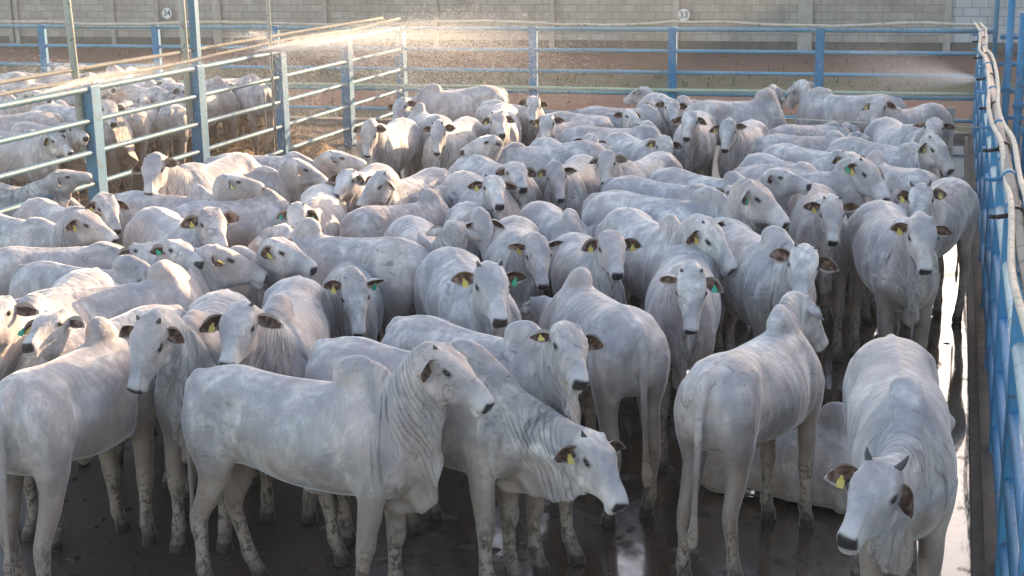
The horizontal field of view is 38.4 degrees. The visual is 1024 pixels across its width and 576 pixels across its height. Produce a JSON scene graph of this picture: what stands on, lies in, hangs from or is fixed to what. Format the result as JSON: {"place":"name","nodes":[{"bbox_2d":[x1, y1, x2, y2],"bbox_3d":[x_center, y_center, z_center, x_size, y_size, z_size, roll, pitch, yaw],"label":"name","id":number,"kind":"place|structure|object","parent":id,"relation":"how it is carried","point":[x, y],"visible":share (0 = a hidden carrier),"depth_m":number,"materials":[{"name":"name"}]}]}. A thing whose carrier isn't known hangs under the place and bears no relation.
{"place":"outdoors","nodes":[
{"label":"outdoors","id":0,"kind":"place"},
{"bbox_2d":[1,123,361,206],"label":"pen floor","id":1,"kind":"structure","parent":0,"point":[137,182],"depth_m":24.78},
{"bbox_2d":[0,111,64,130],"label":"zebu steer","id":2,"kind":"object","parent":1,"relation":"on","point":[42,120],"visible":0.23,"depth_m":18.09,"materials":[{"name":"beige"}]},
{"bbox_2d":[0,129,73,182],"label":"zebu steer","id":3,"kind":"object","parent":1,"relation":"on","point":[55,147],"visible":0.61,"depth_m":17.02,"materials":[{"name":"beige"}]},
{"bbox_2d":[0,51,86,205],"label":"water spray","id":4,"kind":"object","parent":1,"relation":"on","point":[34,93],"visible":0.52,"depth_m":17.21,"materials":[{"name":"white liquid"}]},
{"bbox_2d":[0,169,92,216],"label":"zebu steer","id":5,"kind":"object","parent":1,"relation":"on","point":[60,185],"visible":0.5,"depth_m":16.11,"materials":[{"name":"beige"}]},
{"bbox_2d":[8,121,88,202],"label":"zebu steer","id":6,"kind":"object","parent":1,"relation":"on","point":[75,137],"visible":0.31,"depth_m":17.26,"materials":[{"name":"beige"}]},
{"bbox_2d":[31,99,137,193],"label":"zebu steer","id":7,"kind":"object","parent":1,"relation":"on","point":[116,130],"visible":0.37,"depth_m":18.35,"materials":[{"name":"beige"}]},
{"bbox_2d":[124,94,162,190],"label":"zebu steer","id":8,"kind":"object","parent":1,"relation":"on","point":[139,126],"visible":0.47,"depth_m":19.77,"materials":[{"name":"beige"}]},
{"bbox_2d":[110,84,184,170],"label":"zebu steer","id":9,"kind":"object","parent":1,"relation":"on","point":[149,91],"visible":0.19,"depth_m":21.20,"materials":[{"name":"beige"}]},
{"bbox_2d":[157,103,193,164],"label":"zebu steer","id":10,"kind":"object","parent":1,"relation":"on","point":[178,141],"visible":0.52,"depth_m":20.07,"materials":[{"name":"beige"}]},
{"bbox_2d":[170,92,230,142],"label":"zebu steer","id":11,"kind":"object","parent":1,"relation":"on","point":[214,110],"visible":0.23,"depth_m":21.66,"materials":[{"name":"beige"}]},
{"bbox_2d":[152,76,249,151],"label":"zebu steer","id":12,"kind":"object","parent":1,"relation":"on","point":[236,122],"visible":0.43,"depth_m":21.88,"materials":[{"name":"beige"}]},
{"bbox_2d":[121,120,336,175],"bbox_3d":[-4.968,-2.286,22.991,3.829,0.559,4.078,3,14,16],"label":"straw","id":13,"kind":"object","parent":1,"relation":"on","point":[312,148],"visible":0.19,"depth_m":22.98,"materials":[{"name":"beige"}]},
{"bbox_2d":[208,76,274,155],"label":"zebu steer","id":14,"kind":"object","parent":1,"relation":"on","point":[247,101],"visible":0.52,"depth_m":21.76,"materials":[{"name":"beige"}]},
{"bbox_2d":[0,140,971,575],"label":"pen floor","id":15,"kind":"structure","parent":0,"point":[290,540],"depth_m":8.70,"materials":[{"name":"concrete"}]},
{"bbox_2d":[0,209,118,247],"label":"zebu steer","id":16,"kind":"object","parent":15,"relation":"on","point":[81,227],"visible":0.29,"depth_m":11.55,"materials":[{"name":"beige"}]},
{"bbox_2d":[0,267,124,525],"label":"zebu steer","id":17,"kind":"object","parent":15,"relation":"on","point":[15,318],"visible":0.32,"depth_m":8.68,"materials":[{"name":"beige"}]},
{"bbox_2d":[13,192,129,234],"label":"zebu steer","id":18,"kind":"object","parent":15,"relation":"on","point":[108,206],"visible":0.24,"depth_m":12.42,"materials":[{"name":"beige"}]},
{"bbox_2d":[0,241,155,295],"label":"zebu steer","id":19,"kind":"object","parent":15,"relation":"on","point":[104,255],"visible":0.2,"depth_m":10.77,"materials":[{"name":"beige"}]},
{"bbox_2d":[0,316,158,575],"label":"zebu steer","id":20,"kind":"object","parent":15,"relation":"on","point":[82,404],"visible":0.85,"depth_m":7.56,"materials":[{"name":"beige"}]},
{"bbox_2d":[14,304,197,551],"bbox_3d":[-2.349,0.715,8.635,0.750,1.470,1.475,10,18,38],"label":"zebu steer","id":21,"kind":"object","parent":15,"relation":"on","point":[51,335],"visible":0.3,"depth_m":8.29,"materials":[{"name":"beige"}]},
{"bbox_2d":[8,239,203,436],"bbox_3d":[-2.805,0.316,10.371,1.689,1.430,0.471,3,14,17],"label":"zebu steer","id":22,"kind":"object","parent":15,"relation":"on","point":[26,279],"visible":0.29,"depth_m":10.20,"materials":[{"name":"beige"}]},
{"bbox_2d":[14,243,268,490],"bbox_3d":[-2.357,0.522,9.551,1.880,1.412,0.617,-13,18,-40],"label":"zebu steer","id":23,"kind":"object","parent":15,"relation":"on","point":[167,282],"visible":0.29,"depth_m":9.39,"materials":[{"name":"beige"}]},
{"bbox_2d":[123,206,240,247],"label":"zebu steer","id":24,"kind":"object","parent":15,"relation":"on","point":[207,225],"visible":0.3,"depth_m":11.27,"materials":[{"name":"beige"}]},
{"bbox_2d":[113,172,264,245],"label":"zebu steer","id":25,"kind":"object","parent":15,"relation":"on","point":[228,186],"visible":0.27,"depth_m":13.03,"materials":[{"name":"beige"}]},
{"bbox_2d":[118,289,260,554],"bbox_3d":[-1.797,0.684,8.667,0.550,1.502,1.754,0,14,4],"label":"zebu steer","id":26,"kind":"object","parent":15,"relation":"on","point":[172,349],"visible":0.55,"depth_m":8.09,"materials":[{"name":"beige"}]},
{"bbox_2d":[131,152,261,199],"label":"zebu steer","id":27,"kind":"object","parent":15,"relation":"on","point":[162,174],"visible":0.4,"depth_m":13.60,"materials":[{"name":"beige"}]},
{"bbox_2d":[0,0,407,213],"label":"pipe fence","id":28,"kind":"object","parent":15,"relation":"on","point":[90,118],"visible":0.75,"depth_m":19.10,"materials":[{"name":"metal"}]},
{"bbox_2d":[42,48,264,152],"bbox_3d":[-4.424,-2.245,18.486,1.542,1.675,5.549,3,14,16],"label":"water spray","id":29,"kind":"object","parent":28,"relation":"attached to","point":[68,87],"visible":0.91,"depth_m":17.86,"materials":[{"name":"white liquid"}]},
{"bbox_2d":[255,5,587,85],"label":"water mist","id":30,"kind":"structure","parent":28,"relation":"attached to","point":[357,35],"depth_m":22.19,"materials":[{"name":"white liquid"}]},
{"bbox_2d":[250,0,623,110],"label":"water spray","id":31,"kind":"object","parent":28,"relation":"attached to","point":[322,47],"visible":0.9,"depth_m":22.02,"materials":[{"name":"white liquid"}]},
{"bbox_2d":[170,188,288,247],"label":"zebu steer","id":32,"kind":"object","parent":15,"relation":"on","point":[257,214],"visible":0.17,"depth_m":12.68,"materials":[{"name":"beige"}]},
{"bbox_2d":[143,236,317,308],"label":"zebu steer","id":33,"kind":"object","parent":15,"relation":"on","point":[276,259],"visible":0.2,"depth_m":9.99,"materials":[{"name":"beige"}]},
{"bbox_2d":[197,275,334,523],"bbox_3d":[-1.393,0.635,8.918,0.569,1.464,1.910,0,14,5],"label":"zebu steer","id":34,"kind":"object","parent":15,"relation":"on","point":[287,326],"visible":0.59,"depth_m":8.51,"materials":[{"name":"beige"}]},
{"bbox_2d":[203,149,366,190],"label":"zebu steer","id":35,"kind":"object","parent":15,"relation":"on","point":[329,163],"visible":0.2,"depth_m":14.71,"materials":[{"name":"beige"}]},
{"bbox_2d":[245,158,328,202],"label":"zebu steer","id":36,"kind":"object","parent":15,"relation":"on","point":[290,179],"visible":0.32,"depth_m":14.18,"materials":[{"name":"beige"}]},
{"bbox_2d":[217,26,378,157],"bbox_3d":[-2.426,-2.203,18.815,3.272,2.226,2.974,3,14,16],"label":"water spray","id":37,"kind":"object","parent":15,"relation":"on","point":[291,86],"visible":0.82,"depth_m":19.53,"materials":[{"name":"white liquid"}]},
{"bbox_2d":[275,183,347,236],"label":"zebu steer","id":38,"kind":"object","parent":15,"relation":"on","point":[323,206],"visible":0.33,"depth_m":12.28,"materials":[{"name":"beige"}]},
{"bbox_2d":[181,341,494,575],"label":"zebu steer","id":39,"kind":"object","parent":15,"relation":"on","point":[366,431],"visible":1,"depth_m":7.37,"materials":[{"name":"beige"}]},
{"bbox_2d":[247,217,428,335],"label":"zebu steer","id":40,"kind":"object","parent":15,"relation":"on","point":[394,262],"visible":0.3,"depth_m":10.23,"materials":[{"name":"beige"}]},
{"bbox_2d":[321,260,385,341],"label":"zebu steer","id":41,"kind":"object","parent":15,"relation":"on","point":[351,288],"visible":0.52,"depth_m":9.38,"materials":[{"name":"beige"}]},
{"bbox_2d":[327,163,399,212],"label":"zebu steer","id":42,"kind":"object","parent":15,"relation":"on","point":[349,186],"visible":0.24,"depth_m":13.15,"materials":[{"name":"beige"}]},
{"bbox_2d":[352,117,421,178],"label":"zebu steer","id":43,"kind":"object","parent":15,"relation":"on","point":[395,145],"visible":0.69,"depth_m":16.92,"materials":[{"name":"beige"}]},
{"bbox_2d":[339,185,456,237],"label":"zebu steer","id":44,"kind":"object","parent":15,"relation":"on","point":[432,205],"visible":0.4,"depth_m":12.41,"materials":[{"name":"beige"}]},
{"bbox_2d":[356,167,450,207],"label":"zebu steer","id":45,"kind":"object","parent":15,"relation":"on","point":[386,187],"visible":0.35,"depth_m":13.18,"materials":[{"name":"beige"}]},
{"bbox_2d":[401,102,451,177],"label":"zebu steer","id":46,"kind":"object","parent":15,"relation":"on","point":[420,116],"visible":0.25,"depth_m":18.04,"materials":[{"name":"beige"}]},
{"bbox_2d":[383,215,482,252],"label":"zebu steer","id":47,"kind":"object","parent":15,"relation":"on","point":[427,235],"visible":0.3,"depth_m":10.39,"materials":[{"name":"beige"}]},
{"bbox_2d":[386,84,508,169],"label":"zebu steer","id":48,"kind":"object","parent":15,"relation":"on","point":[453,105],"visible":0.42,"depth_m":19.64,"materials":[{"name":"beige"}]},
{"bbox_2d":[421,116,485,169],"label":"zebu steer","id":49,"kind":"object","parent":15,"relation":"on","point":[445,144],"visible":0.52,"depth_m":16.70,"materials":[{"name":"beige"}]},
{"bbox_2d":[304,336,628,575],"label":"zebu steer","id":50,"kind":"object","parent":15,"relation":"on","point":[514,441],"visible":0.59,"depth_m":7.54,"materials":[{"name":"beige"}]},
{"bbox_2d":[413,246,527,337],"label":"zebu steer","id":51,"kind":"object","parent":15,"relation":"on","point":[461,287],"visible":0.54,"depth_m":9.18,"materials":[{"name":"beige"}]},
{"bbox_2d":[445,201,504,261],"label":"zebu steer","id":52,"kind":"object","parent":15,"relation":"on","point":[476,217],"visible":0.3,"depth_m":11.39,"materials":[{"name":"beige"}]},
{"bbox_2d":[440,170,519,220],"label":"zebu steer","id":53,"kind":"object","parent":15,"relation":"on","point":[492,196],"visible":0.4,"depth_m":12.62,"materials":[{"name":"beige"}]},
{"bbox_2d":[19,342,949,575],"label":"manure","id":54,"kind":"object","parent":15,"relation":"on","point":[347,571],"visible":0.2,"depth_m":8.58,"materials":[{"name":"brown soil"}]},
{"bbox_2d":[381,315,604,575],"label":"zebu steer","id":55,"kind":"object","parent":15,"relation":"on","point":[547,367],"visible":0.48,"depth_m":7.90,"materials":[{"name":"beige"}]},
{"bbox_2d":[448,154,542,209],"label":"zebu steer","id":56,"kind":"object","parent":15,"relation":"on","point":[520,175],"visible":0.33,"depth_m":13.40,"materials":[{"name":"beige"}]},
{"bbox_2d":[481,103,521,146],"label":"zebu steer","id":57,"kind":"object","parent":15,"relation":"on","point":[502,121],"visible":0.43,"depth_m":17.55,"materials":[{"name":"beige"}]},
{"bbox_2d":[474,96,547,145],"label":"zebu steer","id":58,"kind":"object","parent":15,"relation":"on","point":[530,110],"visible":0.38,"depth_m":18.56,"materials":[{"name":"beige"}]},
{"bbox_2d":[483,215,564,309],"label":"zebu steer","id":59,"kind":"object","parent":15,"relation":"on","point":[523,245],"visible":0.53,"depth_m":10.65,"materials":[{"name":"beige"}]},
{"bbox_2d":[459,135,611,196],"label":"zebu steer","id":60,"kind":"object","parent":15,"relation":"on","point":[536,158],"visible":0.27,"depth_m":14.80,"materials":[{"name":"beige"}]},
{"bbox_2d":[517,201,597,296],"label":"zebu steer","id":61,"kind":"object","parent":15,"relation":"on","point":[551,221],"visible":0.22,"depth_m":11.76,"materials":[{"name":"beige"}]},
{"bbox_2d":[536,154,600,218],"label":"zebu steer","id":62,"kind":"object","parent":15,"relation":"on","point":[573,182],"visible":0.49,"depth_m":13.65,"materials":[{"name":"beige"}]},
{"bbox_2d":[531,114,614,139],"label":"zebu steer","id":63,"kind":"object","parent":15,"relation":"on","point":[550,125],"visible":0.34,"depth_m":17.21,"materials":[{"name":"beige"}]},
{"bbox_2d":[545,109,641,127],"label":"zebu steer","id":64,"kind":"object","parent":15,"relation":"on","point":[625,118],"visible":0.19,"depth_m":17.98,"materials":[{"name":"beige"}]},
{"bbox_2d":[519,267,669,527],"bbox_3d":[0.452,0.549,9.327,0.500,1.380,2.018,-5,14,-17],"label":"zebu steer","id":65,"kind":"object","parent":15,"relation":"on","point":[631,358],"visible":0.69,"depth_m":8.51,"materials":[{"name":"beige"}]},
{"bbox_2d":[547,229,642,420],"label":"zebu steer","id":66,"kind":"object","parent":15,"relation":"on","point":[601,259],"visible":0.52,"depth_m":10.17,"materials":[{"name":"beige"}]},
{"bbox_2d":[558,120,660,142],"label":"zebu steer","id":67,"kind":"object","parent":15,"relation":"on","point":[645,129],"visible":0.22,"depth_m":16.65,"materials":[{"name":"beige"}]},
{"bbox_2d":[574,97,670,136],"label":"zebu steer","id":68,"kind":"object","parent":15,"relation":"on","point":[648,110],"visible":0.28,"depth_m":18.59,"materials":[{"name":"beige"}]},
{"bbox_2d":[587,149,682,192],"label":"zebu steer","id":69,"kind":"object","parent":15,"relation":"on","point":[609,163],"visible":0.31,"depth_m":14.15,"materials":[{"name":"beige"}]},
{"bbox_2d":[603,131,683,161],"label":"zebu steer","id":70,"kind":"object","parent":15,"relation":"on","point":[629,147],"visible":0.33,"depth_m":15.74,"materials":[{"name":"beige"}]},
{"bbox_2d":[636,93,692,140],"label":"zebu steer","id":71,"kind":"object","parent":15,"relation":"on","point":[670,110],"visible":0.34,"depth_m":18.32,"materials":[{"name":"beige"}]},
{"bbox_2d":[594,207,737,409],"bbox_3d":[1.105,0.066,10.996,0.508,1.503,1.843,-6,15,-19],"label":"zebu steer","id":72,"kind":"object","parent":15,"relation":"on","point":[704,233],"visible":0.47,"depth_m":10.65,"materials":[{"name":"beige"}]},
{"bbox_2d":[601,175,731,304],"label":"zebu steer","id":73,"kind":"object","parent":15,"relation":"on","point":[639,185],"visible":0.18,"depth_m":12.79,"materials":[{"name":"beige"}]},
{"bbox_2d":[644,243,723,470],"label":"zebu steer","id":74,"kind":"object","parent":15,"relation":"on","point":[683,301],"visible":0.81,"depth_m":9.30,"materials":[{"name":"beige"}]},
{"bbox_2d":[581,178,789,353],"bbox_3d":[1.379,-0.158,11.721,1.897,1.583,0.655,10,17,37],"label":"zebu steer","id":75,"kind":"object","parent":15,"relation":"on","point":[749,202],"visible":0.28,"depth_m":11.47,"materials":[{"name":"beige"}]},
{"bbox_2d":[671,110,717,176],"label":"zebu steer","id":76,"kind":"object","parent":15,"relation":"on","point":[695,138],"visible":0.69,"depth_m":16.73,"materials":[{"name":"beige"}]},
{"bbox_2d":[648,167,811,326],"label":"zebu steer","id":77,"kind":"object","parent":15,"relation":"on","point":[783,185],"visible":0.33,"depth_m":12.63,"materials":[{"name":"beige"}]},
{"bbox_2d":[684,84,786,145],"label":"zebu steer","id":78,"kind":"object","parent":15,"relation":"on","point":[769,101],"visible":0.41,"depth_m":18.06,"materials":[{"name":"beige"}]},
{"bbox_2d":[709,118,768,178],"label":"zebu steer","id":79,"kind":"object","parent":15,"relation":"on","point":[736,141],"visible":0.5,"depth_m":16.38,"materials":[{"name":"beige"}]},
{"bbox_2d":[674,291,828,575],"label":"zebu steer","id":80,"kind":"object","parent":15,"relation":"on","point":[736,407],"visible":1,"depth_m":7.76,"materials":[{"name":"beige"}]},
{"bbox_2d":[715,217,838,351],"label":"zebu steer","id":81,"kind":"object","parent":15,"relation":"on","point":[775,264],"visible":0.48,"depth_m":9.97,"materials":[{"name":"beige"}]},
{"bbox_2d":[738,152,819,290],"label":"zebu steer","id":82,"kind":"object","parent":15,"relation":"on","point":[756,158],"visible":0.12,"depth_m":14.39,"materials":[{"name":"beige"}]},
{"bbox_2d":[749,130,871,153],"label":"zebu steer","id":83,"kind":"object","parent":15,"relation":"on","point":[761,143],"visible":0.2,"depth_m":16.15,"materials":[{"name":"beige"}]},
{"bbox_2d":[733,157,890,323],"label":"zebu steer","id":84,"kind":"object","parent":15,"relation":"on","point":[858,181],"visible":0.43,"depth_m":12.78,"materials":[{"name":"beige"}]},
{"bbox_2d":[762,143,864,171],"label":"zebu steer","id":85,"kind":"object","parent":15,"relation":"on","point":[824,161],"visible":0.2,"depth_m":14.70,"materials":[{"name":"beige"}]},
{"bbox_2d":[767,121,861,136],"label":"zebu steer","id":86,"kind":"object","parent":15,"relation":"on","point":[845,129],"visible":0.27,"depth_m":17.00,"materials":[{"name":"beige"}]},
{"bbox_2d":[787,183,859,361],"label":"zebu steer","id":87,"kind":"object","parent":15,"relation":"on","point":[816,215],"visible":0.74,"depth_m":11.65,"materials":[{"name":"beige"}]},
{"bbox_2d":[701,402,955,514],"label":"zebu steer","id":88,"kind":"object","parent":15,"relation":"on","point":[831,450],"visible":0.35,"depth_m":8.79,"materials":[{"name":"beige"}]},
{"bbox_2d":[785,79,905,132],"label":"zebu steer","id":89,"kind":"object","parent":15,"relation":"on","point":[819,103],"visible":0.47,"depth_m":18.47,"materials":[{"name":"beige"}]},
{"bbox_2d":[823,334,957,575],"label":"zebu steer","id":90,"kind":"object","parent":15,"relation":"on","point":[897,477],"visible":1,"depth_m":6.58,"materials":[{"name":"beige"}]},
{"bbox_2d":[826,134,954,178],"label":"zebu steer","id":91,"kind":"object","parent":15,"relation":"on","point":[929,152],"visible":0.27,"depth_m":14.24,"materials":[{"name":"beige"}]},
{"bbox_2d":[846,150,937,288],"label":"zebu steer","id":92,"kind":"object","parent":15,"relation":"on","point":[896,180],"visible":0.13,"depth_m":13.21,"materials":[{"name":"beige"}]},
{"bbox_2d":[847,200,952,359],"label":"zebu steer","id":93,"kind":"object","parent":15,"relation":"on","point":[893,264],"visible":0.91,"depth_m":10.71,"materials":[{"name":"beige"}]},
{"bbox_2d":[861,96,952,177],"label":"zebu steer","id":94,"kind":"object","parent":15,"relation":"on","point":[879,107],"visible":0.32,"depth_m":17.74,"materials":[{"name":"beige"}]},
{"bbox_2d":[863,117,956,146],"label":"zebu steer","id":95,"kind":"object","parent":15,"relation":"on","point":[890,131],"visible":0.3,"depth_m":16.09,"materials":[{"name":"beige"}]},
{"bbox_2d":[893,177,979,340],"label":"zebu steer","id":96,"kind":"object","parent":15,"relation":"on","point":[952,204],"visible":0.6,"depth_m":12.39,"materials":[{"name":"beige"}]},
{"bbox_2d":[0,39,1023,130],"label":"ground","id":97,"kind":"structure","parent":0,"point":[749,62],"depth_m":35.99,"materials":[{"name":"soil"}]},
{"bbox_2d":[0,19,992,122],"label":"pipe fence","id":98,"kind":"object","parent":97,"relation":"on","point":[672,72],"visible":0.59,"depth_m":25.24,"materials":[{"name":"metal"}]},
{"bbox_2d":[0,0,1023,51],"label":"block wall","id":99,"kind":"structure","parent":97,"relation":"on","point":[828,12],"depth_m":42.67,"materials":[{"name":"grey concrete"}]},
{"bbox_2d":[263,116,971,139],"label":"kerb","id":100,"kind":"structure","parent":97,"relation":"on","point":[959,135],"depth_m":26.78,"materials":[{"name":"concrete"}]},
{"bbox_2d":[964,136,984,575],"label":"kerb","id":101,"kind":"structure","parent":97,"relation":"on","point":[977,554],"depth_m":10.00,"materials":[{"name":"grey concrete"}]},
{"bbox_2d":[971,22,1023,575],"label":"pipe fence","id":102,"kind":"object","parent":97,"relation":"on","point":[1001,235],"visible":0.97,"depth_m":9.14,"materials":[{"name":"blue metal"}]},
{"bbox_2d":[816,1,976,97],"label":"water mist","id":103,"kind":"structure","parent":102,"relation":"attached to","point":[967,77],"depth_m":20.07,"materials":[{"name":"white liquid"}]},
{"bbox_2d":[1001,0,1015,136],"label":"blue pole","id":104,"kind":"object","parent":97,"relation":"on","point":[1006,87],"visible":0.79,"depth_m":19.74,"materials":[{"name":"metal"}]},
{"bbox_2d":[1011,13,1023,183],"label":"blue pole","id":105,"kind":"object","parent":97,"relation":"on","point":[1018,105],"visible":0.8,"depth_m":17.90,"materials":[{"name":"metal"}]},
{"bbox_2d":[968,132,996,575],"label":"path","id":106,"kind":"structure","parent":0,"point":[988,510],"depth_m":10.11,"materials":[{"name":"concrete"}]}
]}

